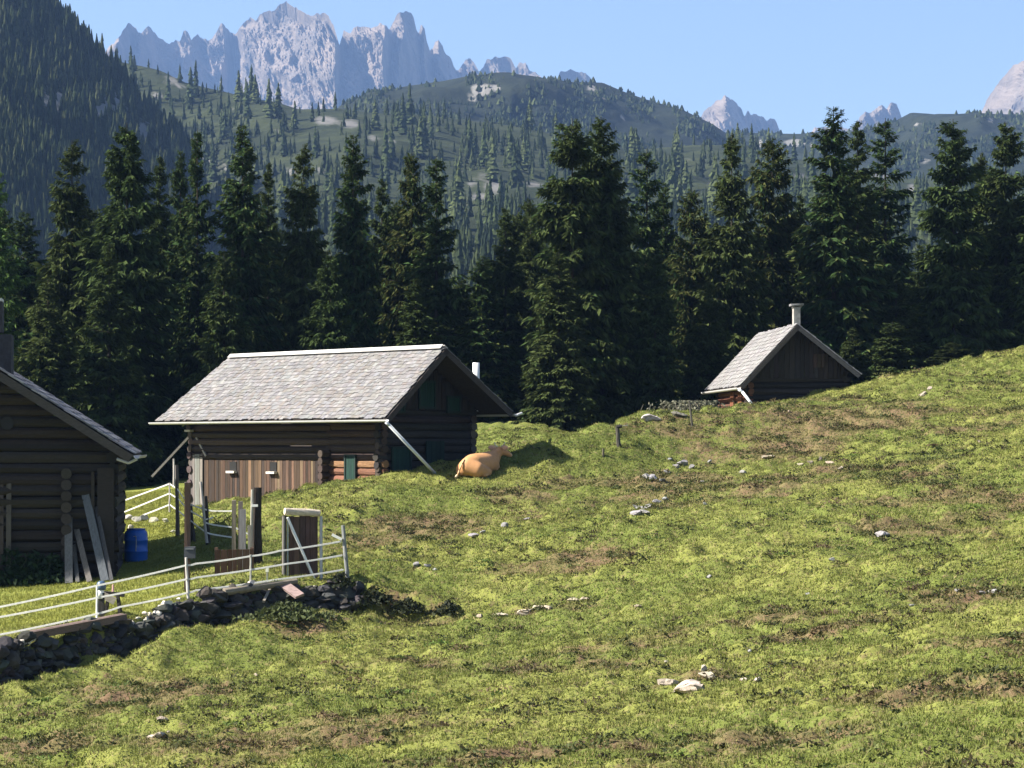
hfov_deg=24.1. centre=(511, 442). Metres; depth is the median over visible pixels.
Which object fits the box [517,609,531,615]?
rock
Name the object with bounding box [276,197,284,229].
larch tree
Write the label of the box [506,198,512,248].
larch tree
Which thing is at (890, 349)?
spruce tree
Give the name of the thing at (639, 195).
larch tree
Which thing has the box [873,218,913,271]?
spruce tree
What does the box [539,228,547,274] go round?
spruce tree
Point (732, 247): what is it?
spruce tree
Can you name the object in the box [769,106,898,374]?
spruce tree
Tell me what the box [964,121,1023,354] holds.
spruce tree
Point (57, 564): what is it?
nettle patch
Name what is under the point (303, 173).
larch tree
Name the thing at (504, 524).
rock
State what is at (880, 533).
rock
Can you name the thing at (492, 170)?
conifer tree
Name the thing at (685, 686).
rock
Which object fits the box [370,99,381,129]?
larch tree
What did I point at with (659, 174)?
larch tree
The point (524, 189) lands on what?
larch tree
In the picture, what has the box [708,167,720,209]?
larch tree
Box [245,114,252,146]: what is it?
larch tree
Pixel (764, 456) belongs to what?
rock
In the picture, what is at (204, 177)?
larch tree
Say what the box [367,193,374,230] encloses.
larch tree
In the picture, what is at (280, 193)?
larch tree
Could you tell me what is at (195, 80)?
larch tree
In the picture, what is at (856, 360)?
spruce tree
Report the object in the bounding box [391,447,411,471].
window
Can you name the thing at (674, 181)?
larch tree
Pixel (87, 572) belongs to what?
leaning plank
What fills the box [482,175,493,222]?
larch tree
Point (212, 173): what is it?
larch tree
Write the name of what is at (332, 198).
larch tree
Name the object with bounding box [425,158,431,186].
larch tree
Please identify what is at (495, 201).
larch tree
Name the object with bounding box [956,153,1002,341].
spruce tree
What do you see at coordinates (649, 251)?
spruce tree
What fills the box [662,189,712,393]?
spruce tree
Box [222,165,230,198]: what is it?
larch tree
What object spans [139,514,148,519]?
rock
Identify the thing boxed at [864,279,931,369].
spruce tree
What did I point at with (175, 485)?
tape fence
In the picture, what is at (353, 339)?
spruce tree
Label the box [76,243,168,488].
spruce tree
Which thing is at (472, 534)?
rock
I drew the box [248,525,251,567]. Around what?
old board
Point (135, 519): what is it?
rock
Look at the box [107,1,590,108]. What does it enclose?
mountain
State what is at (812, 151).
larch tree
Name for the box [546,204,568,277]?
spruce tree
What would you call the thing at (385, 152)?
larch tree
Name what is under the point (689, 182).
larch tree
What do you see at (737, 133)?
larch tree
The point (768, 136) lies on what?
larch tree
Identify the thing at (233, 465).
window
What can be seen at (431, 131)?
larch tree
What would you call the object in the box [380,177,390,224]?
larch tree
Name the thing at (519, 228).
spruce tree
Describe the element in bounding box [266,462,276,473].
window
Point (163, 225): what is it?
spruce tree
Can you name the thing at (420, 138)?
conifer tree
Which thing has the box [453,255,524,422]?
spruce tree
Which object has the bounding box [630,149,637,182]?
larch tree
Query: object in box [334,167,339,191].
larch tree
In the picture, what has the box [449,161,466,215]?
larch tree
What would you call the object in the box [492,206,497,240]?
larch tree
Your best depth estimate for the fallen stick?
56.48 m
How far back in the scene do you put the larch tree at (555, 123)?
923.77 m
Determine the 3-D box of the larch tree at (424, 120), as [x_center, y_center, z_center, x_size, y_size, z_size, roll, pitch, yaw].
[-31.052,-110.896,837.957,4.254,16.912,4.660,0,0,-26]
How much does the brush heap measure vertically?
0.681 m
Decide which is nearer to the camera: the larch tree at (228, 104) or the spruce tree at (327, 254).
the spruce tree at (327, 254)
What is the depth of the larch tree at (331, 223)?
530.25 m
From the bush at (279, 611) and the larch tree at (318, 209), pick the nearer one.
the bush at (279, 611)
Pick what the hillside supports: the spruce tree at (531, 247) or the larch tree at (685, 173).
the larch tree at (685, 173)
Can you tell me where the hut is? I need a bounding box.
[701,304,861,407]
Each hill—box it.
[337,72,725,148]
[740,113,1023,178]
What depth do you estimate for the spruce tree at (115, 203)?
109.14 m
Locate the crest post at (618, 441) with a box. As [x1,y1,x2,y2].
[615,425,627,446]
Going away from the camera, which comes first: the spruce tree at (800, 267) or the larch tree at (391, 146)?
the spruce tree at (800, 267)
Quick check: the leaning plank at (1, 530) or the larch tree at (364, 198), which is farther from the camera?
the larch tree at (364, 198)
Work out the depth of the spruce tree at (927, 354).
104.54 m
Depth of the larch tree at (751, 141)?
884.26 m
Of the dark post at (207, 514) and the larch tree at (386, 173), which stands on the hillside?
the larch tree at (386, 173)
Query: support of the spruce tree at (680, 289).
on the ground at (430, 603)
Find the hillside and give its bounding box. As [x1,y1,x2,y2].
[121,62,1019,293]
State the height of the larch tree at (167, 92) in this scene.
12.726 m
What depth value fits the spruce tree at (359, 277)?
98.54 m
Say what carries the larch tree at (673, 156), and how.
on the hillside
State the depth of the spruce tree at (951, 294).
105.36 m
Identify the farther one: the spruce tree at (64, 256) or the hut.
the spruce tree at (64, 256)
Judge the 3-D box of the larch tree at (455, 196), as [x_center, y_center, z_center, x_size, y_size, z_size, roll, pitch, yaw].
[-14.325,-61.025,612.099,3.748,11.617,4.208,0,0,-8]
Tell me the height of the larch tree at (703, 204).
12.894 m
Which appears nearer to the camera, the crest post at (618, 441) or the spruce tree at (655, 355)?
the crest post at (618, 441)
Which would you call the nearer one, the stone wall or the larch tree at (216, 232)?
the stone wall
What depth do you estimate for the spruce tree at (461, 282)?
116.96 m
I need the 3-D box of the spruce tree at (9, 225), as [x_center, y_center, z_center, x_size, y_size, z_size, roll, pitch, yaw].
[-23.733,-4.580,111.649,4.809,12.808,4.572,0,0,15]
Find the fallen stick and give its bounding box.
[262,588,270,602]
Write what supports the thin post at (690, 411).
on the ground at (430, 603)
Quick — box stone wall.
[0,580,369,685]
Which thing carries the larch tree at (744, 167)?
on the hillside
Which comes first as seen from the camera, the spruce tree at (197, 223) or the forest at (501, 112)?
the spruce tree at (197, 223)
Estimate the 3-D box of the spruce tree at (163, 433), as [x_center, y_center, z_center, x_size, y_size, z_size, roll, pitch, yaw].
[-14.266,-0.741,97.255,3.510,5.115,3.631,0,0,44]
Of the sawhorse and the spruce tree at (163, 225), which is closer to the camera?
the sawhorse
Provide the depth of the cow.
72.46 m
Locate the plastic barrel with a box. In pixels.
[124,528,147,561]
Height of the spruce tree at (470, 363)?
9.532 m
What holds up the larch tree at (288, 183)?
on the hillside
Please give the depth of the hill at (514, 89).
1430.46 m
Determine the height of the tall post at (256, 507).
2.211 m
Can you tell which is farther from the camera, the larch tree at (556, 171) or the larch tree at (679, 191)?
the larch tree at (556, 171)
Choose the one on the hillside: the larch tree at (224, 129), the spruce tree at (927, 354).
the larch tree at (224, 129)
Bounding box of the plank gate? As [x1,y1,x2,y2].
[282,508,322,579]
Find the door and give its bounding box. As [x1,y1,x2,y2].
[426,441,443,463]
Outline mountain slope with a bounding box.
[0,0,208,275]
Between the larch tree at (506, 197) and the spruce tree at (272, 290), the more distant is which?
the larch tree at (506, 197)
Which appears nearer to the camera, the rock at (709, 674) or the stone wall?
the rock at (709, 674)
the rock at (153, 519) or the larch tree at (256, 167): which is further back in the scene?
the larch tree at (256, 167)
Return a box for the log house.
[0,298,146,577]
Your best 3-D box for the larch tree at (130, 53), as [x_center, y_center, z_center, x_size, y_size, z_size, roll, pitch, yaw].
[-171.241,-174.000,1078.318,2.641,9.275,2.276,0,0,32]
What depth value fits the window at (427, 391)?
74.79 m
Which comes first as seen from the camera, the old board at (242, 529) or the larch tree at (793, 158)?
the old board at (242, 529)
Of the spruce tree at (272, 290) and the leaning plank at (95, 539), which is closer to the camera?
the leaning plank at (95, 539)
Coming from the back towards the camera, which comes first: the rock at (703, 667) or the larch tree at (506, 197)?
the larch tree at (506, 197)
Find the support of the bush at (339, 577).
on the ground at (430, 603)
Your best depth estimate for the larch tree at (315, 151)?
838.69 m
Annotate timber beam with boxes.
[29,613,126,638]
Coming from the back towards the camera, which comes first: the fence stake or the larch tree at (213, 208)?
the larch tree at (213, 208)
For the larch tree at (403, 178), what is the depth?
733.42 m
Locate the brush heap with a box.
[641,400,733,410]
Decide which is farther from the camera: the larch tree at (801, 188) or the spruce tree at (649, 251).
the larch tree at (801, 188)
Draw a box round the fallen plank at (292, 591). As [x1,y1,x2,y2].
[280,583,303,598]
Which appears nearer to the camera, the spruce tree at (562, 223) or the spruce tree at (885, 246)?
the spruce tree at (562, 223)
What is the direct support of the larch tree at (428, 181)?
on the hillside
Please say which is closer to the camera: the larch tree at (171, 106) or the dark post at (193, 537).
the dark post at (193, 537)
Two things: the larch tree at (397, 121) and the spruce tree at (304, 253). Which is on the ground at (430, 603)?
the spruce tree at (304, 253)
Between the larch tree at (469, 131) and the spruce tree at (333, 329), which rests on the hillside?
the larch tree at (469, 131)
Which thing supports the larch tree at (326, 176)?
on the hillside
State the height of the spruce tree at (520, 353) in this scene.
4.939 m
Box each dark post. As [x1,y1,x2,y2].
[191,506,195,541]
[203,496,210,544]
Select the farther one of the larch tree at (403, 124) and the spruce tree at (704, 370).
the larch tree at (403, 124)
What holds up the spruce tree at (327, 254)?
on the ground at (430, 603)
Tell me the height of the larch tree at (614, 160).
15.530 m
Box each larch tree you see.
[128,46,132,63]
[158,91,161,113]
[164,72,171,98]
[169,97,175,113]
[184,67,196,103]
[193,60,199,94]
[201,122,204,143]
[202,161,206,183]
[203,133,209,167]
[207,140,217,181]
[209,197,215,245]
[211,226,220,251]
[216,207,221,238]
[221,103,229,138]
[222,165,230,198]
[225,138,233,172]
[226,92,231,113]
[229,150,236,179]
[232,70,243,100]
[242,78,249,103]
[243,82,252,116]
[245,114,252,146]
[248,64,253,99]
[249,74,257,101]
[252,147,262,184]
[262,78,274,117]
[273,82,284,116]
[274,172,287,222]
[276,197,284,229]
[280,127,284,156]
[284,169,290,189]
[289,100,299,128]
[296,162,308,189]
[308,175,312,187]
[311,126,318,157]
[315,181,321,221]
[322,152,330,191]
[326,165,337,206]
[326,204,333,248]
[327,182,335,221]
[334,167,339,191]
[362,194,368,223]
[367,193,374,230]
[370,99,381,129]
[377,158,384,193]
[380,121,391,165]
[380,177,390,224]
[383,155,391,193]
[388,123,395,158]
[393,102,396,125]
[394,100,399,130]
[398,93,407,134]
[402,163,407,199]
[406,83,413,124]
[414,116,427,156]
[418,101,429,145]
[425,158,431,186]
[426,171,433,213]
[428,109,434,137]
[437,158,448,206]
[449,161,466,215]
[449,181,459,220]
[466,117,474,155]
[472,122,478,152]
[479,121,487,166]
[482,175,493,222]
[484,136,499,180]
[488,206,492,228]
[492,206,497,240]
[493,195,498,227]
[496,173,504,206]
[504,184,508,207]
[506,123,515,164]
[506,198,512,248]
[511,142,520,187]
[516,137,524,186]
[520,136,530,171]
[521,180,527,201]
[526,129,531,165]
[527,97,535,128]
[544,153,550,179]
[551,113,560,147]
[554,165,557,179]
[609,136,616,168]
[624,126,635,164]
[624,157,638,214]
[630,128,641,165]
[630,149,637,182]
[632,128,636,156]
[638,174,645,214]
[650,161,655,187]
[656,157,662,196]
[664,151,667,176]
[664,154,671,202]
[668,158,677,212]
[670,174,683,213]
[672,151,677,185]
[673,127,684,168]
[682,160,688,202]
[684,172,694,215]
[700,192,707,217]
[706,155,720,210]
[707,203,712,228]
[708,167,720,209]
[716,176,733,225]
[720,154,728,191]
[732,145,742,189]
[734,123,742,149]
[740,146,749,190]
[746,186,753,209]
[747,123,754,156]
[754,153,759,170]
[765,127,771,164]
[790,133,798,162]
[790,172,793,193]
[793,162,800,202]
[799,177,803,194]
[801,174,809,224]
[807,143,818,174]
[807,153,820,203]
[903,197,909,233]
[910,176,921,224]
[933,163,938,207]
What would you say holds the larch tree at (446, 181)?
on the hillside
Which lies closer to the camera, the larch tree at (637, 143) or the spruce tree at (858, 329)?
the spruce tree at (858, 329)
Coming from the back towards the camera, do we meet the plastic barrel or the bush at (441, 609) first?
the plastic barrel
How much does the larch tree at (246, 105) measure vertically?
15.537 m
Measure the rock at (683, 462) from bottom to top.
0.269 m
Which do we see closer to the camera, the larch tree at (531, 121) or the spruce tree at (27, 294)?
the spruce tree at (27, 294)
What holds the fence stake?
on the ground at (430, 603)
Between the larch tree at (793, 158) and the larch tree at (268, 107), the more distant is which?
the larch tree at (268, 107)
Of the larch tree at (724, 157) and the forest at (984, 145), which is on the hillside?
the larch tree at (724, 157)
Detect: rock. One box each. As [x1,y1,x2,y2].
[124,514,132,519]
[132,516,141,521]
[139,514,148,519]
[149,517,158,521]
[154,732,165,737]
[468,533,478,536]
[492,612,507,615]
[501,522,508,526]
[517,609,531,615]
[541,605,552,609]
[630,510,640,514]
[641,414,660,420]
[657,678,678,685]
[671,411,687,416]
[673,679,703,693]
[676,459,687,465]
[698,671,714,678]
[701,664,707,671]
[761,455,774,458]
[875,531,889,536]
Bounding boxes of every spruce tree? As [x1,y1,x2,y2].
[0,170,35,372]
[0,209,31,299]
[1,211,46,357]
[14,279,98,427]
[17,139,104,409]
[67,209,104,324]
[70,124,188,483]
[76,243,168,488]
[100,198,133,270]
[142,156,187,442]
[142,365,187,480]
[162,150,208,395]
[164,128,219,460]
[178,254,256,473]
[195,124,293,380]
[203,252,218,275]
[245,163,287,349]
[265,229,286,295]
[271,143,330,351]
[297,254,359,349]
[306,277,317,289]
[310,249,332,297]
[322,133,392,347]
[345,335,367,347]
[356,178,398,345]
[370,200,403,347]
[374,153,449,346]
[390,279,446,345]
[398,156,479,356]
[439,279,470,366]
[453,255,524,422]
[461,282,484,365]
[479,207,539,401]
[496,210,548,321]
[506,347,536,412]
[507,198,546,351]
[509,252,605,431]
[518,200,545,252]
[519,118,635,430]
[536,117,657,423]
[538,244,550,279]
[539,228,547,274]
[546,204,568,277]
[620,151,675,396]
[620,254,687,416]
[623,385,670,398]
[651,181,682,339]
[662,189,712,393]
[666,251,694,338]
[674,324,711,404]
[678,279,735,404]
[686,133,782,365]
[744,137,808,375]
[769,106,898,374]
[782,193,818,324]
[826,120,894,354]
[837,327,874,384]
[856,326,879,371]
[858,118,918,316]
[860,322,919,381]
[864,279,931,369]
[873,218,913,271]
[898,121,1021,365]
[905,244,934,329]
[906,325,945,368]
[922,342,973,364]
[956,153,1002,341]
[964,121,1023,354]
[995,189,1023,348]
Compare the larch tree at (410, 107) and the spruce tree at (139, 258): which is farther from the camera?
the larch tree at (410, 107)
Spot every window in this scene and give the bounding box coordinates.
[226,462,236,472]
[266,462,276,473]
[344,454,356,480]
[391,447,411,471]
[398,404,405,412]
[418,380,435,408]
[446,396,460,412]
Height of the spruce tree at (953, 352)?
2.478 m
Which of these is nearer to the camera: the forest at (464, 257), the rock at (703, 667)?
the rock at (703, 667)
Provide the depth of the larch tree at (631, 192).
639.29 m
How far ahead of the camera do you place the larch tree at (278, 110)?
960.98 m
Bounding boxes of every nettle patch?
[0,546,48,587]
[0,549,62,586]
[19,553,84,584]
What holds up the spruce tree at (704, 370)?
on the ground at (430, 603)
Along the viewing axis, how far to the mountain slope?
738.03 m
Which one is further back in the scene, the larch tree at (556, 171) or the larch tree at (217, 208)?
the larch tree at (556, 171)
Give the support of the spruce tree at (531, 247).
on the ground at (430, 603)
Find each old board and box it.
[232,500,235,569]
[238,501,242,548]
[239,509,245,566]
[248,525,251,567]
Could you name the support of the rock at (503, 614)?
on the ground at (430, 603)
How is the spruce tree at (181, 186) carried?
on the ground at (430, 603)
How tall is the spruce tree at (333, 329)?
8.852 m
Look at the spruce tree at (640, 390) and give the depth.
98.12 m
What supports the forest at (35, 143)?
on the mountain slope
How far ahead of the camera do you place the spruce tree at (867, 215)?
106.75 m
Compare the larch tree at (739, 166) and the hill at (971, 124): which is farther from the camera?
the hill at (971, 124)
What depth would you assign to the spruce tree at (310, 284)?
127.45 m
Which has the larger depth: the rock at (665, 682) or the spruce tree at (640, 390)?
the spruce tree at (640, 390)
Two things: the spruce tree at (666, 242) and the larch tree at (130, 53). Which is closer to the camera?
the spruce tree at (666, 242)
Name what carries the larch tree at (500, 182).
on the hillside
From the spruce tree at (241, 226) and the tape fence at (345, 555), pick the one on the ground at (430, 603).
the spruce tree at (241, 226)
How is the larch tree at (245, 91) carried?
on the hillside
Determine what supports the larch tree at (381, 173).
on the hillside
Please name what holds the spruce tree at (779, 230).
on the ground at (430, 603)
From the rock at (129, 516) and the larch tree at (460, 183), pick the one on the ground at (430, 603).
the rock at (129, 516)
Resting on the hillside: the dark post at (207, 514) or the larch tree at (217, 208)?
the larch tree at (217, 208)
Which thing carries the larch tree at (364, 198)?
on the hillside
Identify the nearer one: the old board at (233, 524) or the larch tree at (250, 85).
the old board at (233, 524)
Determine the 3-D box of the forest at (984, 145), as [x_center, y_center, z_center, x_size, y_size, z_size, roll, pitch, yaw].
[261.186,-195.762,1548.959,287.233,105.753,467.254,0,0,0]
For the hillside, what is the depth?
904.63 m
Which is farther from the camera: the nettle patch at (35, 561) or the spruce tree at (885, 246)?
the spruce tree at (885, 246)
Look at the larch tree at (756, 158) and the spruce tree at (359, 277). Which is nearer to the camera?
the spruce tree at (359, 277)
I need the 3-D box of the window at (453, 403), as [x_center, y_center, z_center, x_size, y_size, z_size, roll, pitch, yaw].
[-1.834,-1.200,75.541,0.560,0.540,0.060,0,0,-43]
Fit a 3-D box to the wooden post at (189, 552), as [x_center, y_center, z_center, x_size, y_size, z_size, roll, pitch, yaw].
[-7.668,2.394,57.114,0.285,2.893,0.317,0,0,0]
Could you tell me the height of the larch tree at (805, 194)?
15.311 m
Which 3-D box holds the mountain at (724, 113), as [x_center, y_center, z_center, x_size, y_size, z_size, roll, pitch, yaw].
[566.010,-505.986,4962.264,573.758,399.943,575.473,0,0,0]
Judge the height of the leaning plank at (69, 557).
1.825 m
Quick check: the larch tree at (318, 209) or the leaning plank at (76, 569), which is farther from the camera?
the larch tree at (318, 209)
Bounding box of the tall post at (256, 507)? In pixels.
[250,487,261,563]
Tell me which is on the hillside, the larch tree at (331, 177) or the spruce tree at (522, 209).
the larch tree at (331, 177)
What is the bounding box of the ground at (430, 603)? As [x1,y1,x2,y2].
[0,345,1023,767]
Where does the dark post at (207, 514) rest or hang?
on the ground at (430, 603)
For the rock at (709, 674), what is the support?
on the ground at (430, 603)
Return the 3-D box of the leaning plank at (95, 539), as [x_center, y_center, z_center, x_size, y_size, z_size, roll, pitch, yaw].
[-10.698,2.419,61.603,0.187,2.280,1.180,0,0,-39]
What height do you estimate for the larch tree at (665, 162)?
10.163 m
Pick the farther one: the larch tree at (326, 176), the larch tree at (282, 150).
the larch tree at (282, 150)
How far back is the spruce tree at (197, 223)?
100.73 m
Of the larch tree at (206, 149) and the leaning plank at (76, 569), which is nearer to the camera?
the leaning plank at (76, 569)
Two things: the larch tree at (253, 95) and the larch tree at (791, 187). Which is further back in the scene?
the larch tree at (253, 95)
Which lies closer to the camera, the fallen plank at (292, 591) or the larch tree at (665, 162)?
the fallen plank at (292, 591)
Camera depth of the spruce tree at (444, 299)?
99.76 m
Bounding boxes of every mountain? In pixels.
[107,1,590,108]
[701,95,901,132]
[982,61,1023,114]
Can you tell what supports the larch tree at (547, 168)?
on the hillside
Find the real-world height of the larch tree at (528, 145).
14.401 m
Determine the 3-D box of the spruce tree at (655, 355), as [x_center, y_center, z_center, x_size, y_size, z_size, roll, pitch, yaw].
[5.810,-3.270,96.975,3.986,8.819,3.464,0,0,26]
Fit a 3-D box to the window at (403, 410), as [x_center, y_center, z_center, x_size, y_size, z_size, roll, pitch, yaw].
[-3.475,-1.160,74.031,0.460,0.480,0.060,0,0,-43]
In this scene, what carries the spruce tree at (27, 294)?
on the ground at (430, 603)
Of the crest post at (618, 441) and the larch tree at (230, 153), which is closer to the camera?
the crest post at (618, 441)
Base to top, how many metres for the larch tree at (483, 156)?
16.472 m
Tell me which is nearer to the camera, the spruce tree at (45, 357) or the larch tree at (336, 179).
the spruce tree at (45, 357)
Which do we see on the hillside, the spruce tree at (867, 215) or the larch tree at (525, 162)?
the larch tree at (525, 162)
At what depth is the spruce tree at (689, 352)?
99.37 m
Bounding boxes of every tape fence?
[0,525,349,635]
[124,459,247,542]
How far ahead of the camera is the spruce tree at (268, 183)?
103.82 m
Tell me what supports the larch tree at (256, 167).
on the hillside
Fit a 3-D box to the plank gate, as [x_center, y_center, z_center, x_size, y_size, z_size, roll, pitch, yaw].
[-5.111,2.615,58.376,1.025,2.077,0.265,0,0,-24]
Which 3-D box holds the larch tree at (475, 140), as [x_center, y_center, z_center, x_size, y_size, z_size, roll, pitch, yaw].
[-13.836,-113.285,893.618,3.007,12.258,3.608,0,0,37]
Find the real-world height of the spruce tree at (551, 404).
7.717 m
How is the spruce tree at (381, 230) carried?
on the ground at (430, 603)
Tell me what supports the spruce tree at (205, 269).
on the ground at (430, 603)
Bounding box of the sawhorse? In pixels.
[104,584,124,613]
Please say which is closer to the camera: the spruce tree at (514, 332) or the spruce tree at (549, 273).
the spruce tree at (514, 332)
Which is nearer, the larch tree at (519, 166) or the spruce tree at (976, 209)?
the spruce tree at (976, 209)
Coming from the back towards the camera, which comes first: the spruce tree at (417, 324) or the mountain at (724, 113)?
the mountain at (724, 113)
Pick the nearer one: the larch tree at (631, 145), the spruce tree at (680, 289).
the spruce tree at (680, 289)
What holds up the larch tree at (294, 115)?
on the hillside
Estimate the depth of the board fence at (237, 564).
59.28 m
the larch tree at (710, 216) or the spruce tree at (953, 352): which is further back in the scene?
the larch tree at (710, 216)
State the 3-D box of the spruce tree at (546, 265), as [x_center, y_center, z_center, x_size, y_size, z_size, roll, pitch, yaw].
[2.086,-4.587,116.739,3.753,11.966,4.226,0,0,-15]
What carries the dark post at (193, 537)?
on the ground at (430, 603)
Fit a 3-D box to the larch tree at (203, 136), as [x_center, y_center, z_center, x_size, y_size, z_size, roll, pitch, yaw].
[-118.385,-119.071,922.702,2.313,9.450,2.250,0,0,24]
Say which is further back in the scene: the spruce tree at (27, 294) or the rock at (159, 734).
the spruce tree at (27, 294)
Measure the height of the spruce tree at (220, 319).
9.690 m
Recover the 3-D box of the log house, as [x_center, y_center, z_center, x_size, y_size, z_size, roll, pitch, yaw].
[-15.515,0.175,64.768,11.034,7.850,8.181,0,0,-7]
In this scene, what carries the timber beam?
on the stone wall
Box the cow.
[454,442,511,477]
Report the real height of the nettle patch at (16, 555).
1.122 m
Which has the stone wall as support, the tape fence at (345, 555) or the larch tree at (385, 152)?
the tape fence at (345, 555)
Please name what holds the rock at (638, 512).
on the ground at (430, 603)
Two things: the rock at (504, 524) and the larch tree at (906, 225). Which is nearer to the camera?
the rock at (504, 524)
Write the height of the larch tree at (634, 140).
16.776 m
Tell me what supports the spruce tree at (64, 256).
on the ground at (430, 603)
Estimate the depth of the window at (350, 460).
74.71 m
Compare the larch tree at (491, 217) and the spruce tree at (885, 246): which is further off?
the larch tree at (491, 217)
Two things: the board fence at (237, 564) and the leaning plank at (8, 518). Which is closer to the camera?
the board fence at (237, 564)
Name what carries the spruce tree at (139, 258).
on the ground at (430, 603)
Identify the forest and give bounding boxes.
[0,0,210,270]
[114,48,1015,302]
[341,70,730,148]
[730,109,1023,178]
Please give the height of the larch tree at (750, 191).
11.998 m
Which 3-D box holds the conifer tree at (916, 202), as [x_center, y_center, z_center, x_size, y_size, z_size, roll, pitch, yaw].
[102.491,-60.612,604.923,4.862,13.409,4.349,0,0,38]
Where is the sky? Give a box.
[59,0,1023,133]
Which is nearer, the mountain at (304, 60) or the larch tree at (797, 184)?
the larch tree at (797, 184)
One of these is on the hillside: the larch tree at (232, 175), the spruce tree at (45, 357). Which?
the larch tree at (232, 175)
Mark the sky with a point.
(786, 62)
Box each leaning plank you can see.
[0,484,3,581]
[6,483,11,568]
[64,518,72,583]
[73,541,79,581]
[74,529,92,581]
[82,494,108,580]
[94,506,113,580]
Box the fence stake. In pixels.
[97,581,105,616]
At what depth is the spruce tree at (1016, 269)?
105.67 m
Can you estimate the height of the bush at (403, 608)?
0.486 m
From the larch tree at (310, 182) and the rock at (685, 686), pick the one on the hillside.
the larch tree at (310, 182)
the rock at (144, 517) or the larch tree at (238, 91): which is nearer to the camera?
the rock at (144, 517)
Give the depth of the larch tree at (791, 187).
817.64 m
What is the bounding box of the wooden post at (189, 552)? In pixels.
[184,482,195,590]
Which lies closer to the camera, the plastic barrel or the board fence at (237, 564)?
the board fence at (237, 564)
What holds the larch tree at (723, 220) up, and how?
on the hillside
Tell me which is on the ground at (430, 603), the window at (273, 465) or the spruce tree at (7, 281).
the spruce tree at (7, 281)
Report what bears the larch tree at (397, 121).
on the hillside
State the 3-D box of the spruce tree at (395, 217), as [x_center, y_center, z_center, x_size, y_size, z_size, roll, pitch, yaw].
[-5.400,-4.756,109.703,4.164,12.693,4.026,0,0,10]
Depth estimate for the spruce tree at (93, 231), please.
113.53 m
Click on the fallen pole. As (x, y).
(243, 589)
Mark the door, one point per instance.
(434, 449)
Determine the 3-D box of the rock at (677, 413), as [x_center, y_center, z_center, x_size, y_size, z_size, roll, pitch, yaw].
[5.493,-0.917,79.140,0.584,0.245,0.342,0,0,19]
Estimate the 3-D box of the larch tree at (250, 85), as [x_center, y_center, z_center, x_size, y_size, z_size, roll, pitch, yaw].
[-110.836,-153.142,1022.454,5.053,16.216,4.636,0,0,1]
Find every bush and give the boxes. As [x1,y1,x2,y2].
[232,599,342,621]
[321,571,356,587]
[348,586,404,606]
[382,596,436,615]
[428,599,464,615]
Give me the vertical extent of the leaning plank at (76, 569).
1.045 m
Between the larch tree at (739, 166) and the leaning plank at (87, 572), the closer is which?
the leaning plank at (87, 572)
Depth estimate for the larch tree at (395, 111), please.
930.22 m
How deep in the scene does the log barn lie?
76.07 m
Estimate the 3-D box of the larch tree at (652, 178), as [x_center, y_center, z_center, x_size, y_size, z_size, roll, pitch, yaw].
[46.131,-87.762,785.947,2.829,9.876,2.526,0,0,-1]
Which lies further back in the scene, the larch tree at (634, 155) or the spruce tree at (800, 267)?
the larch tree at (634, 155)
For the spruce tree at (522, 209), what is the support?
on the ground at (430, 603)
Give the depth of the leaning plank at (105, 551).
61.55 m
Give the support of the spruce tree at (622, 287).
on the ground at (430, 603)
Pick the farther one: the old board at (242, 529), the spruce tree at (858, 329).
the spruce tree at (858, 329)
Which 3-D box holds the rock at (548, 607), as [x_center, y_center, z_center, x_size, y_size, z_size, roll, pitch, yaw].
[0.853,3.938,56.815,0.291,0.194,0.318,0,0,-43]
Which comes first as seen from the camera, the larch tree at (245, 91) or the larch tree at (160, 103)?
the larch tree at (160, 103)
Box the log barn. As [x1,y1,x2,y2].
[148,344,522,504]
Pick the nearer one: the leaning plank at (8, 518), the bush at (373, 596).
the bush at (373, 596)
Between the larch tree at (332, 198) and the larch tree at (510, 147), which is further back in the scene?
the larch tree at (510, 147)
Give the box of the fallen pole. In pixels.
[222,578,297,595]
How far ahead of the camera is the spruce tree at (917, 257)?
111.90 m
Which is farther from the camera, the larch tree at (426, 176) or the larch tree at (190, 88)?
the larch tree at (190, 88)
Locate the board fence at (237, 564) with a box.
[215,547,253,575]
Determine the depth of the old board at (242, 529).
60.57 m
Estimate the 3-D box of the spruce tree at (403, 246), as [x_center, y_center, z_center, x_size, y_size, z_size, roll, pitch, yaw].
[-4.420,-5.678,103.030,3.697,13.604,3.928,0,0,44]
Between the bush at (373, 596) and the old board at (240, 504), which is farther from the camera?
the old board at (240, 504)
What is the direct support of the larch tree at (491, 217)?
on the hillside
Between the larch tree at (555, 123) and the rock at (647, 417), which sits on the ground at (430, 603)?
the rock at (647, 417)
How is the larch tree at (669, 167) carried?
on the hillside
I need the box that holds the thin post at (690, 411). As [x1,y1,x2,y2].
[688,401,692,426]

